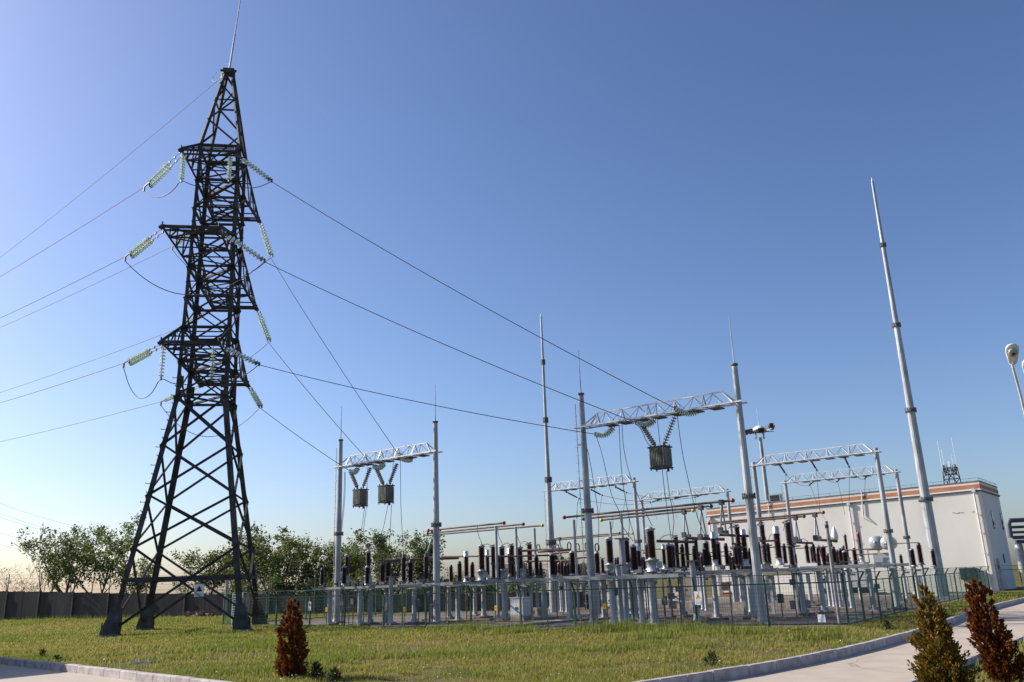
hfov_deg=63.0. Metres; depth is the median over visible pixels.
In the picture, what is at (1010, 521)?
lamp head
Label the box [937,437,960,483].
antenna tower
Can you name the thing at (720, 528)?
disconnector
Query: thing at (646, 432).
insulator string
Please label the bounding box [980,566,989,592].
fence panel
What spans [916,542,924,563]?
post insulator
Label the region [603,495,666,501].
slack wire
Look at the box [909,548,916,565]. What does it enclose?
surge arrester
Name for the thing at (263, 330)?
insulator string
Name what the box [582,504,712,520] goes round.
busbar
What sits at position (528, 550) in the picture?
connecting tube
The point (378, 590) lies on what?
tree
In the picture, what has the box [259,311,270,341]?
insulator string
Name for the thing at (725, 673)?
kerb
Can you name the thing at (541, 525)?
busbar
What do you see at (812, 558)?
post insulator
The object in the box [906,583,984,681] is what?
conifer
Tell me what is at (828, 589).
steel stand
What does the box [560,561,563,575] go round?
post insulator
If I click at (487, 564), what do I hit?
voltage transformer
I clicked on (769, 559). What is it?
post insulator
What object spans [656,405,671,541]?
drop wire
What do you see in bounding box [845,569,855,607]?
steel stand
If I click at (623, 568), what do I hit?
steel post
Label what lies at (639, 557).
voltage transformer
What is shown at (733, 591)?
steel stand
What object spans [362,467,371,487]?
insulator string
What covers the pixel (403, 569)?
post insulator
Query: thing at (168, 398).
insulator string
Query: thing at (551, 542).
lightning mast
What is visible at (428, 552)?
disconnector
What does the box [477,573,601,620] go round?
equipment platform
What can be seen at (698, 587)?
steel stand
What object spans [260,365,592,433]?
power line
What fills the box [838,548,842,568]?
post insulator
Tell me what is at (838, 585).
steel stand
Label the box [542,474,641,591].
portal gantry
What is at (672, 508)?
drop wire
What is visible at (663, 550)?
voltage transformer
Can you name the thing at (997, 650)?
conifer
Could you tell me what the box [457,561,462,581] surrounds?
post insulator
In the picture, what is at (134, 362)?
insulator string
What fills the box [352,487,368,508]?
line trap
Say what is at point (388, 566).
post insulator
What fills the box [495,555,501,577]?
post insulator
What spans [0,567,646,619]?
concrete wall
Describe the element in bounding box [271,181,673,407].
power line
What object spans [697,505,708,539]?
disconnector
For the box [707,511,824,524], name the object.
busbar
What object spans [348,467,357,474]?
insulator string
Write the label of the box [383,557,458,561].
connecting tube
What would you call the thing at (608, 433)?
insulator string
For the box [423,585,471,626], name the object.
fence panel
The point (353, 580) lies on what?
tree
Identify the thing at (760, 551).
post insulator
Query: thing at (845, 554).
surge arrester
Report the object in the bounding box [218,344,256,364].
insulator string
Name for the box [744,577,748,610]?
steel stand
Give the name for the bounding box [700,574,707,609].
steel stand
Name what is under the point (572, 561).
surge arrester
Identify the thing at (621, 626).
tall grass
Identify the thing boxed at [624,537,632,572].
current transformer
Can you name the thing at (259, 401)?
insulator string
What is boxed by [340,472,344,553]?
drop wire
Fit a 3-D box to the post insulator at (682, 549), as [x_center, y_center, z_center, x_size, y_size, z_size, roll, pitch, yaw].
[9.183,11.572,44.960,0.351,1.267,0.351,-14,-20,36]
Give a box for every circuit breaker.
[489,544,499,578]
[508,543,518,577]
[525,542,532,576]
[673,535,683,567]
[683,537,693,567]
[692,540,702,566]
[732,524,746,565]
[757,523,772,563]
[782,519,799,567]
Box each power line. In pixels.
[0,188,142,276]
[0,247,170,327]
[0,330,173,392]
[0,363,122,402]
[0,402,158,441]
[1,257,123,317]
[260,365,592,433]
[260,408,347,469]
[265,262,633,421]
[268,342,368,460]
[270,257,396,451]
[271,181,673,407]
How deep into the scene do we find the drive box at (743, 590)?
42.59 m
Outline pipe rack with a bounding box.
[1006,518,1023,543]
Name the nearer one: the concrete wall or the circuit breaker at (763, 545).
the circuit breaker at (763, 545)
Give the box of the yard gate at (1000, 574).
[996,558,1004,590]
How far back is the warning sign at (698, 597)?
36.03 m
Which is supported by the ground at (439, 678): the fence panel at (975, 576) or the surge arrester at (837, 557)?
the fence panel at (975, 576)
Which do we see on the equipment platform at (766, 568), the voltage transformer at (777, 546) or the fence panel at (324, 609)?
the voltage transformer at (777, 546)
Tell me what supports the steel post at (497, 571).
on the gravel yard at (584, 613)
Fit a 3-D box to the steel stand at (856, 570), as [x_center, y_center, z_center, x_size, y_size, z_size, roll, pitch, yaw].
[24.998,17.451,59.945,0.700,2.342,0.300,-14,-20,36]
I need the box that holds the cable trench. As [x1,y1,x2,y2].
[476,619,577,627]
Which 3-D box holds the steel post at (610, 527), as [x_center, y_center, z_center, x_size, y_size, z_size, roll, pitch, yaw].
[6.074,13.681,50.255,0.800,5.546,0.800,-14,-20,36]
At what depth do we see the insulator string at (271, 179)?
52.02 m
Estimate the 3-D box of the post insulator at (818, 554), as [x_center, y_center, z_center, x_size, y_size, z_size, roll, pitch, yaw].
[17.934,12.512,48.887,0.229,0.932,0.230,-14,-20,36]
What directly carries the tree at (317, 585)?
on the ground at (439, 678)
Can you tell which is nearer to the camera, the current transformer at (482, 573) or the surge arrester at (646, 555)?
the surge arrester at (646, 555)
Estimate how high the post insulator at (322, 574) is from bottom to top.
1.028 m
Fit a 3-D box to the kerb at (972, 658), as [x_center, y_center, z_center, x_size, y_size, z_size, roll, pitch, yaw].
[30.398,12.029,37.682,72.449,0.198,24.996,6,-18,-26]
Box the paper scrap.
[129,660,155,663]
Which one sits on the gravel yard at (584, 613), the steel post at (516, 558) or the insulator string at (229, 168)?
the steel post at (516, 558)
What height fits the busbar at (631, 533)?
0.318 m
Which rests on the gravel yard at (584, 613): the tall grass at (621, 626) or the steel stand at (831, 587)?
the steel stand at (831, 587)
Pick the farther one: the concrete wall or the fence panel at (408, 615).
the concrete wall
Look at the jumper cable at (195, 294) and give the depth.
48.41 m
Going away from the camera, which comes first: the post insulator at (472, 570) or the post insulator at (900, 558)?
the post insulator at (472, 570)
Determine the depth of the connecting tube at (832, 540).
47.65 m
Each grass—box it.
[0,614,866,675]
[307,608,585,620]
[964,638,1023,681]
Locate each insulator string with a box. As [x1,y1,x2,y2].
[127,344,160,361]
[129,229,161,254]
[129,345,162,365]
[131,231,163,258]
[148,152,180,183]
[150,154,181,187]
[158,346,165,380]
[164,385,199,401]
[179,154,185,182]
[209,346,215,379]
[218,230,261,260]
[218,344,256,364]
[222,231,265,262]
[222,345,259,365]
[226,155,232,182]
[235,153,269,180]
[240,155,272,182]
[248,387,259,407]
[251,387,262,407]
[256,310,268,341]
[259,222,270,256]
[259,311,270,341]
[262,223,273,256]
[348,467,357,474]
[349,474,358,488]
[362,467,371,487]
[372,463,383,469]
[375,470,384,484]
[388,463,398,483]
[397,452,409,462]
[594,426,612,437]
[600,426,614,437]
[635,418,653,426]
[640,426,655,445]
[663,416,676,444]
[674,406,696,415]
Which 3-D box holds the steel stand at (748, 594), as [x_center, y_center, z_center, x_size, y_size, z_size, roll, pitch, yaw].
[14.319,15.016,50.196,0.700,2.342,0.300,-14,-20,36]
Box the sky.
[0,0,1023,593]
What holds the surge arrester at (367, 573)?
on the equipment platform at (353, 587)
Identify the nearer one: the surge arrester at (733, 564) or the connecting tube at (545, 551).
the connecting tube at (545, 551)
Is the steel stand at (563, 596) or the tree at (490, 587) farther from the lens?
the tree at (490, 587)
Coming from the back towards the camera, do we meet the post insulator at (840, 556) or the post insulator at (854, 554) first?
the post insulator at (854, 554)
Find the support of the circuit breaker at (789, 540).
on the equipment platform at (766, 568)
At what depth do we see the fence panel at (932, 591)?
49.99 m
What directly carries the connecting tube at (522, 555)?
attached to the surge arrester at (556, 558)
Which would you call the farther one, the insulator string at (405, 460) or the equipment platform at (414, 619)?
the insulator string at (405, 460)
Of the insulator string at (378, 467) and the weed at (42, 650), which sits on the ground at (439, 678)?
the weed at (42, 650)
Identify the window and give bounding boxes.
[990,510,994,528]
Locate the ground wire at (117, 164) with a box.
[1,78,220,256]
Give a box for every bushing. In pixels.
[843,534,850,560]
[856,531,865,562]
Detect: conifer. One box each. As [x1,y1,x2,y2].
[273,597,309,678]
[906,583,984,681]
[962,577,1023,681]
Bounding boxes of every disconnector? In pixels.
[425,531,432,557]
[556,537,562,548]
[681,510,690,537]
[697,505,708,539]
[717,499,728,535]
[793,516,801,541]
[812,512,821,540]
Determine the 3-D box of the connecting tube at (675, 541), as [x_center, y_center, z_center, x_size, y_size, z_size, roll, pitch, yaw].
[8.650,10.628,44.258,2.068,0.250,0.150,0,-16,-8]
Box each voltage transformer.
[463,551,469,581]
[485,549,489,579]
[507,548,513,578]
[637,546,641,569]
[661,544,666,568]
[710,532,718,566]
[740,529,750,565]
[772,526,784,564]
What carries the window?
in the white building
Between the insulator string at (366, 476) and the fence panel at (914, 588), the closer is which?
the fence panel at (914, 588)
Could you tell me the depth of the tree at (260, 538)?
89.42 m
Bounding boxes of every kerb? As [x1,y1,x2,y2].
[0,597,1023,681]
[904,634,1023,681]
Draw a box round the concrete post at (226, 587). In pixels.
[224,580,228,619]
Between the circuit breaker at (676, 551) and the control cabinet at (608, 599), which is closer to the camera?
the circuit breaker at (676, 551)
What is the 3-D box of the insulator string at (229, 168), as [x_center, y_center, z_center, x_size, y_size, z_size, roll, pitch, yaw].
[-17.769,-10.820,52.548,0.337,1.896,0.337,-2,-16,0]
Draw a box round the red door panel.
[721,582,727,589]
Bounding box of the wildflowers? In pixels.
[21,597,999,681]
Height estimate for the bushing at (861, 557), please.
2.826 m
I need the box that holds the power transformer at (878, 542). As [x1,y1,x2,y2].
[812,536,896,595]
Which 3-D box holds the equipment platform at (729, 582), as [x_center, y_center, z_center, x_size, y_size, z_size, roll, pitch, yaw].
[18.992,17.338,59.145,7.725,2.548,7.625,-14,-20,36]
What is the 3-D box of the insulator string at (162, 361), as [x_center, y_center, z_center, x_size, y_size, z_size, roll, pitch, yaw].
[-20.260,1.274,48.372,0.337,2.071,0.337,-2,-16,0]
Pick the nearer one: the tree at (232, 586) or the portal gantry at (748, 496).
the portal gantry at (748, 496)
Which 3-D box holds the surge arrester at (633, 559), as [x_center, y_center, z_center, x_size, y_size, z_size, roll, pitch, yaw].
[5.805,10.339,39.741,0.432,1.293,0.432,-14,-20,36]
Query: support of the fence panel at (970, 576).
on the ground at (439, 678)
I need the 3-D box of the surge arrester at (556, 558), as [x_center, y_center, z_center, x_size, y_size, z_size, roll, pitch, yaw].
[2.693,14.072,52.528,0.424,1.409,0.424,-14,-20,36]
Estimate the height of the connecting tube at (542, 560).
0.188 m
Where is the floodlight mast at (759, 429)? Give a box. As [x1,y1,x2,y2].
[745,413,774,501]
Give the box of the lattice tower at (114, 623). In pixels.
[97,0,268,637]
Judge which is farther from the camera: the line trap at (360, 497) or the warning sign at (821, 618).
the line trap at (360, 497)
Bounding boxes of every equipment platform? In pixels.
[312,581,374,625]
[367,579,440,624]
[397,577,483,622]
[440,576,534,618]
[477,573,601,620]
[546,577,676,610]
[553,571,677,619]
[579,568,686,625]
[601,566,729,621]
[702,564,819,620]
[708,568,850,606]
[800,560,908,613]
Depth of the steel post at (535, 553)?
55.37 m
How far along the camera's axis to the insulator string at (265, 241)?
61.87 m
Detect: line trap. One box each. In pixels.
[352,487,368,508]
[377,483,394,504]
[647,443,672,471]
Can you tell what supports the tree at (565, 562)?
on the ground at (439, 678)
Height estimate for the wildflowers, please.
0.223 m
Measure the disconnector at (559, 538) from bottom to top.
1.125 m
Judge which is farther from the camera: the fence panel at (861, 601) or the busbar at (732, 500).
the busbar at (732, 500)
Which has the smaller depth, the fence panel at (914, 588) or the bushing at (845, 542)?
the fence panel at (914, 588)
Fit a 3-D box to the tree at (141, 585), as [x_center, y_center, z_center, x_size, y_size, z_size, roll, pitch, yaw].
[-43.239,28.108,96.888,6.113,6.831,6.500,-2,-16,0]
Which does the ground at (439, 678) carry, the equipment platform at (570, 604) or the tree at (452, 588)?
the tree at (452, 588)
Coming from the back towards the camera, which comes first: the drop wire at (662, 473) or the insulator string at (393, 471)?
the insulator string at (393, 471)
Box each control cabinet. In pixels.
[509,597,530,620]
[607,592,617,610]
[644,591,649,611]
[673,588,685,600]
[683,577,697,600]
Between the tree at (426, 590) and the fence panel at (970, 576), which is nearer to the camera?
the fence panel at (970, 576)
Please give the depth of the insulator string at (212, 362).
48.74 m
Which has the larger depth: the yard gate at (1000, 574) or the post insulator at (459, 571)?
the yard gate at (1000, 574)
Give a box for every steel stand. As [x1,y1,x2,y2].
[557,580,559,609]
[559,580,564,609]
[561,581,564,609]
[564,581,567,611]
[696,575,700,607]
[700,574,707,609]
[702,574,709,609]
[729,574,737,602]
[733,573,739,601]
[738,578,742,601]
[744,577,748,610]
[746,577,750,610]
[824,569,831,605]
[825,570,834,605]
[834,568,842,606]
[838,571,843,599]
[841,568,849,606]
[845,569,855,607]
[855,568,863,600]
[899,568,909,597]
[910,566,920,597]
[917,564,928,585]
[932,566,942,598]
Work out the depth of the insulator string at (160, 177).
53.79 m
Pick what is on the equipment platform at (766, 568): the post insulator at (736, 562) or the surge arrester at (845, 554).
the post insulator at (736, 562)
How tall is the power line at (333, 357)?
15.463 m
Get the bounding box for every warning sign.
[194,584,203,596]
[694,591,702,604]
[817,615,825,621]
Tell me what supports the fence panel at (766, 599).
on the ground at (439, 678)
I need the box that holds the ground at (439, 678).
[4,565,1023,681]
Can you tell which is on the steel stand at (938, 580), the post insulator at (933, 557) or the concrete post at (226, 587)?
the post insulator at (933, 557)
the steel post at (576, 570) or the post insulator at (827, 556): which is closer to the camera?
the steel post at (576, 570)
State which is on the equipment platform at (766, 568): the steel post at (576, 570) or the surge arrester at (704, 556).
the surge arrester at (704, 556)
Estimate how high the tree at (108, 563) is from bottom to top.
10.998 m
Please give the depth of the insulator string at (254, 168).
51.94 m
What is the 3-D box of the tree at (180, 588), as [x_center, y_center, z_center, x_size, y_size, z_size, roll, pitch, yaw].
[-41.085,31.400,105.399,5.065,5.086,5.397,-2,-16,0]
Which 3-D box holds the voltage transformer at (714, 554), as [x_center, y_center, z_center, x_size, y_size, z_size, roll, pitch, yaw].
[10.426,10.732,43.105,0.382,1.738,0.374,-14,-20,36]
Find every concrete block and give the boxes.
[533,607,541,615]
[665,600,688,607]
[676,601,692,608]
[733,602,742,610]
[771,600,794,608]
[798,599,810,607]
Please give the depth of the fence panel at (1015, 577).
72.16 m
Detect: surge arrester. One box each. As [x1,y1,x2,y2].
[341,565,346,584]
[364,565,369,584]
[549,553,556,575]
[555,554,557,574]
[568,550,574,574]
[594,551,600,574]
[630,544,638,571]
[645,543,648,569]
[666,543,673,569]
[671,544,676,567]
[702,540,711,566]
[702,547,707,566]
[715,541,721,566]
[731,555,735,569]
[820,545,826,565]
[836,549,839,568]
[842,550,849,569]
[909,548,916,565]
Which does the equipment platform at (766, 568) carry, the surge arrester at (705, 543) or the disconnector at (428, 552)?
the surge arrester at (705, 543)
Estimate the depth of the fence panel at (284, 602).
50.32 m
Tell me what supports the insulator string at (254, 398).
hanging from the lattice tower at (114, 623)
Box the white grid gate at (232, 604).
[231,593,243,623]
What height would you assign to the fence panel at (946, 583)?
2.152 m
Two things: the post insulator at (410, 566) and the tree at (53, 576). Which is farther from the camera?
the tree at (53, 576)
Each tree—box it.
[0,563,38,591]
[5,570,57,591]
[10,525,111,592]
[27,523,92,591]
[40,510,146,592]
[113,555,162,593]
[167,547,233,594]
[172,572,207,593]
[206,521,289,591]
[220,573,283,593]
[227,526,316,593]
[264,564,318,593]
[285,550,343,592]
[302,573,342,593]
[308,543,365,593]
[311,537,410,584]
[325,572,366,593]
[350,528,444,593]
[360,571,401,593]
[399,571,429,594]
[400,536,446,581]
[440,574,464,594]
[447,567,477,590]
[464,575,500,593]
[499,564,526,592]
[506,558,547,591]
[507,578,539,592]
[546,554,579,586]
[572,557,604,587]
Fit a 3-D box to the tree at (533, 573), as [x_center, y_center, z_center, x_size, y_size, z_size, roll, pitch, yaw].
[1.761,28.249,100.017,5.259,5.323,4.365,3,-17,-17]
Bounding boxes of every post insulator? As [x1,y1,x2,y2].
[319,568,324,584]
[379,563,384,581]
[385,562,390,582]
[400,554,406,582]
[407,560,413,582]
[423,553,428,579]
[449,565,453,581]
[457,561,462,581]
[470,562,474,581]
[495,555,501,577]
[514,557,520,577]
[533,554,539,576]
[539,562,542,576]
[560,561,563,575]
[563,564,566,575]
[567,563,569,575]
[600,558,604,572]
[642,557,645,570]
[679,544,685,565]
[692,546,697,567]
[700,555,705,570]
[723,543,729,565]
[728,552,732,573]
[732,545,738,565]
[747,548,751,568]
[758,542,762,563]
[766,543,771,563]
[781,543,787,563]
[805,544,810,562]
[809,546,813,562]
[811,544,816,562]
[816,547,820,562]
[825,553,830,569]
[831,546,837,564]
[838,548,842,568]
[851,548,857,563]
[899,554,903,567]
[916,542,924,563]
[930,549,936,565]
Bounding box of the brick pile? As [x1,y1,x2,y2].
[184,609,218,617]
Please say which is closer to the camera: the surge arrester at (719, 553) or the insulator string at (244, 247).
the surge arrester at (719, 553)
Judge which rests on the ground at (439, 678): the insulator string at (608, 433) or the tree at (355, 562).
the tree at (355, 562)
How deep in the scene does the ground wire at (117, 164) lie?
68.33 m
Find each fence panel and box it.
[221,591,277,626]
[224,591,267,623]
[268,590,306,621]
[274,590,310,624]
[306,590,342,618]
[308,589,345,625]
[343,588,376,615]
[344,588,384,627]
[376,587,406,613]
[384,586,426,626]
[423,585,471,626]
[469,583,521,626]
[517,581,576,627]
[571,579,634,627]
[631,577,698,626]
[692,575,770,626]
[763,572,849,625]
[844,572,865,623]
[860,571,881,619]
[877,570,895,616]
[890,570,906,612]
[902,569,917,610]
[914,569,928,601]
[925,568,939,603]
[936,568,950,602]
[946,567,958,600]
[955,567,966,598]
[964,567,973,595]
[972,566,981,588]
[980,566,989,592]
[998,565,1023,589]
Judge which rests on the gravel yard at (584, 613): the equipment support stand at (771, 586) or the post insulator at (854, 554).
the equipment support stand at (771, 586)
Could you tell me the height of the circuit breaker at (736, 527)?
2.078 m
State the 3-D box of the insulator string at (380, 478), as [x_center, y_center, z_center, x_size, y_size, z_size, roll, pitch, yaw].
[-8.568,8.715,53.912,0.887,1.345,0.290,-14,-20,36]
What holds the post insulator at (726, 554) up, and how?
on the equipment platform at (683, 608)
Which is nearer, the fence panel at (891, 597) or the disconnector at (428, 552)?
the fence panel at (891, 597)
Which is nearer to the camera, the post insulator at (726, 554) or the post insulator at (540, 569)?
the post insulator at (726, 554)
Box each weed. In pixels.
[38,648,47,656]
[53,653,63,659]
[305,660,327,678]
[322,665,341,681]
[703,649,718,665]
[882,618,899,629]
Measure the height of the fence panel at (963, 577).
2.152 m
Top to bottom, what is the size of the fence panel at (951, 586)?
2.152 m
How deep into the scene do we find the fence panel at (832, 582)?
34.33 m
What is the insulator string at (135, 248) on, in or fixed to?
hanging from the lattice tower at (114, 623)
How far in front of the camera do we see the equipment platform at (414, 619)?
48.71 m
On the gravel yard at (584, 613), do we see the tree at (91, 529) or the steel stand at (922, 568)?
the steel stand at (922, 568)
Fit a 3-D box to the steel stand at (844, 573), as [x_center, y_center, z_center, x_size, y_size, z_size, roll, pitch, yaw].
[20.430,15.056,50.956,0.700,2.280,0.300,-14,-20,36]
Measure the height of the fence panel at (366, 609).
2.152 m
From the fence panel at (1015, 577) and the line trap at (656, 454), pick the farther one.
the fence panel at (1015, 577)
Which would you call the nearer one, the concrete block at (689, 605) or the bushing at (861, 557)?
the concrete block at (689, 605)
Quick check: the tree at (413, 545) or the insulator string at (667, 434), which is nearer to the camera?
the insulator string at (667, 434)
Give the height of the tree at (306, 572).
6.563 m
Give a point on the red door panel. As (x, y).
(722, 583)
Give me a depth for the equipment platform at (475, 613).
54.02 m
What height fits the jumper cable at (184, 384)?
2.313 m
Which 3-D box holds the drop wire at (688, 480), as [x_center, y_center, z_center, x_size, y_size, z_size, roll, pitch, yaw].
[8.953,6.944,42.097,0.326,5.948,3.270,-10,-18,27]
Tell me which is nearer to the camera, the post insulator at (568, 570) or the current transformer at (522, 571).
the post insulator at (568, 570)
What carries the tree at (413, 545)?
on the ground at (439, 678)
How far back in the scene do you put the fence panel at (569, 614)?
38.97 m
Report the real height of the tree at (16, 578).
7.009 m
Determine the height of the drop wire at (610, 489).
5.653 m
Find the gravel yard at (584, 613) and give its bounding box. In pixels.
[270,593,964,628]
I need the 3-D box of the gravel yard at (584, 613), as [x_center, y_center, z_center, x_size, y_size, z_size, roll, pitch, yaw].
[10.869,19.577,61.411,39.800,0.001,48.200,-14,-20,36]
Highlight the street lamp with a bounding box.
[1005,343,1023,413]
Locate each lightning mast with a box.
[540,314,557,611]
[871,177,947,595]
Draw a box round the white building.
[705,477,1015,595]
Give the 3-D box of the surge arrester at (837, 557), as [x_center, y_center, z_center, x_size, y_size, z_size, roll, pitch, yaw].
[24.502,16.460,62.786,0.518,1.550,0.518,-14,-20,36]
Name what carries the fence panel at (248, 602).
on the ground at (439, 678)
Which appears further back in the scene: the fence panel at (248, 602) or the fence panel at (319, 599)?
the fence panel at (248, 602)
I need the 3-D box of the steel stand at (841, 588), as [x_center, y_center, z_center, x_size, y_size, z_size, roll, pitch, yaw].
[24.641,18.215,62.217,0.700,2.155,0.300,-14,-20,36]
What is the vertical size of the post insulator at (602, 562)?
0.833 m
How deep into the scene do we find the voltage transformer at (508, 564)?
56.19 m
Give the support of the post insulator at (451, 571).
on the equipment platform at (475, 613)
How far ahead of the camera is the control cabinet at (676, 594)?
62.95 m
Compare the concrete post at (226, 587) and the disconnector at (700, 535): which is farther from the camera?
the concrete post at (226, 587)
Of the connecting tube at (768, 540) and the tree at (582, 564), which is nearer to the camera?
the connecting tube at (768, 540)
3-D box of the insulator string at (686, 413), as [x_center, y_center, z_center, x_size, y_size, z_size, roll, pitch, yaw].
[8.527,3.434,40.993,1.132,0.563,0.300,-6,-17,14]
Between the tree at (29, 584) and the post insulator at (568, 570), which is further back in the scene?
the tree at (29, 584)
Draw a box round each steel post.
[381,576,400,624]
[489,526,499,619]
[514,527,518,596]
[533,528,538,607]
[573,520,588,620]
[609,521,617,616]
[611,564,632,623]
[614,538,637,621]
[620,513,623,537]
[654,582,668,623]
[685,560,708,622]
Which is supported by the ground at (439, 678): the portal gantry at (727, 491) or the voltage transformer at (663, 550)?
the portal gantry at (727, 491)
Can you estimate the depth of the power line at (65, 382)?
55.23 m
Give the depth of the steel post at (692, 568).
40.44 m
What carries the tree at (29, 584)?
on the ground at (439, 678)
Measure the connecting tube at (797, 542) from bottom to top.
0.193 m
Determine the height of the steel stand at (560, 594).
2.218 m
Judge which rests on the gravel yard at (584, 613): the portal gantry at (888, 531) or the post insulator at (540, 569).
the portal gantry at (888, 531)
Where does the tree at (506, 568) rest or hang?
on the ground at (439, 678)
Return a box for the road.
[0,602,1023,681]
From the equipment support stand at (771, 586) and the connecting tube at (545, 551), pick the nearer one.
the equipment support stand at (771, 586)
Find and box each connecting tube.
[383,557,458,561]
[441,555,490,557]
[498,554,548,557]
[520,548,552,551]
[523,560,569,561]
[538,549,570,552]
[553,550,585,553]
[656,540,693,542]
[687,536,724,540]
[719,534,748,536]
[759,540,777,541]
[795,541,812,543]
[822,539,837,541]
[845,548,885,550]
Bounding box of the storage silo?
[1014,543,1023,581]
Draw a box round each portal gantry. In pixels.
[332,398,445,623]
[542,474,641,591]
[574,318,774,623]
[637,485,739,597]
[749,443,906,603]
[780,465,916,597]
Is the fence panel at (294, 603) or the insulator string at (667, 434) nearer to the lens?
the insulator string at (667, 434)
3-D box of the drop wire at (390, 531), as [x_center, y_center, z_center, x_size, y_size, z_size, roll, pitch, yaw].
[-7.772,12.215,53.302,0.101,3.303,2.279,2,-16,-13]
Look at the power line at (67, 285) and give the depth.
54.47 m
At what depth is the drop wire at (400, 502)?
52.79 m
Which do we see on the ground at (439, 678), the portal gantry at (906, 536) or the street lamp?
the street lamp
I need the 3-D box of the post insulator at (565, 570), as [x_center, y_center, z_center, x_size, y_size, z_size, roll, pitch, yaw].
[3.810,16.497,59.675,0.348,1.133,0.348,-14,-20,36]
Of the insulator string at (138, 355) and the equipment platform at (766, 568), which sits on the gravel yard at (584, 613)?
the equipment platform at (766, 568)
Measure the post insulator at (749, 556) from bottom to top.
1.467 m
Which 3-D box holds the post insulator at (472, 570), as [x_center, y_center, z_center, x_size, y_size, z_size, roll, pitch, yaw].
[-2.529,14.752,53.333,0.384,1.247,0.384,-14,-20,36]
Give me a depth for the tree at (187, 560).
92.76 m
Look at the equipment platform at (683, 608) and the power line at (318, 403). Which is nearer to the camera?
the equipment platform at (683, 608)
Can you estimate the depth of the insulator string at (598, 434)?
43.58 m
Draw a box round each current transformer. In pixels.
[343,554,349,585]
[364,550,372,584]
[477,544,487,579]
[498,545,507,579]
[518,546,525,578]
[605,537,615,572]
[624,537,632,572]
[645,526,661,571]
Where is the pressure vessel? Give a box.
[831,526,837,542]
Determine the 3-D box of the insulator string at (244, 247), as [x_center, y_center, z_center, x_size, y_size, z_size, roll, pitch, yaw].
[-15.738,-5.534,48.315,2.800,2.192,0.300,-4,-16,7]
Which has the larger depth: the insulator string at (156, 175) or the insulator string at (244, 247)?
the insulator string at (156, 175)
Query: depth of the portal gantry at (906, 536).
72.11 m
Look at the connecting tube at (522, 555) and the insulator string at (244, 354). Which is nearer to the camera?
the insulator string at (244, 354)
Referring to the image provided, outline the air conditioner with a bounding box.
[769,494,782,501]
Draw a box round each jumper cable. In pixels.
[123,364,258,398]
[125,261,263,294]
[144,181,270,197]
[161,406,259,436]
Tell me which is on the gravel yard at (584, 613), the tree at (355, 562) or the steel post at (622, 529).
the steel post at (622, 529)
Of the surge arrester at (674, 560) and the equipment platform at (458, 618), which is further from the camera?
the equipment platform at (458, 618)
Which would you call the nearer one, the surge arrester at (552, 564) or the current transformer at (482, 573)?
the surge arrester at (552, 564)
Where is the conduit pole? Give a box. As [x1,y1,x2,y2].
[824,521,841,622]
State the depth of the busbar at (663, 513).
49.47 m
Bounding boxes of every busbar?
[422,524,543,536]
[426,522,524,534]
[427,521,505,531]
[554,532,620,538]
[556,532,632,540]
[562,498,734,518]
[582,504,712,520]
[600,509,694,521]
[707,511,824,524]
[722,515,805,524]
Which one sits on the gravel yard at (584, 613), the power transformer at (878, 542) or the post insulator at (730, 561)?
the power transformer at (878, 542)
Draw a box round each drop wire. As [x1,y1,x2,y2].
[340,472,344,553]
[381,506,387,561]
[388,505,391,556]
[400,460,403,553]
[587,449,598,546]
[596,437,632,540]
[619,426,634,542]
[622,426,652,525]
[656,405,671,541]
[666,471,673,542]
[677,416,706,538]
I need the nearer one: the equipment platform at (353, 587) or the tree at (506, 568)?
the equipment platform at (353, 587)
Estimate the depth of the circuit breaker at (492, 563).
51.95 m
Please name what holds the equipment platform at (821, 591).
on the gravel yard at (584, 613)
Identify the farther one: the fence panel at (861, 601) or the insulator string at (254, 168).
the insulator string at (254, 168)
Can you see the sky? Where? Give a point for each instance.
(639, 178)
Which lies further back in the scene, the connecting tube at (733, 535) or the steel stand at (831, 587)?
the steel stand at (831, 587)
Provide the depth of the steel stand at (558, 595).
61.85 m
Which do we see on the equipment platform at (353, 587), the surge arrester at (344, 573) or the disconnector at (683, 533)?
the surge arrester at (344, 573)
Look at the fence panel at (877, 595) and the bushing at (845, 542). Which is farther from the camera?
the bushing at (845, 542)
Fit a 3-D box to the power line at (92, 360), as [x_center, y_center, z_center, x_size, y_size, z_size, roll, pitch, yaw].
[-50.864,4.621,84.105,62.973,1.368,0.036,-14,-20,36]

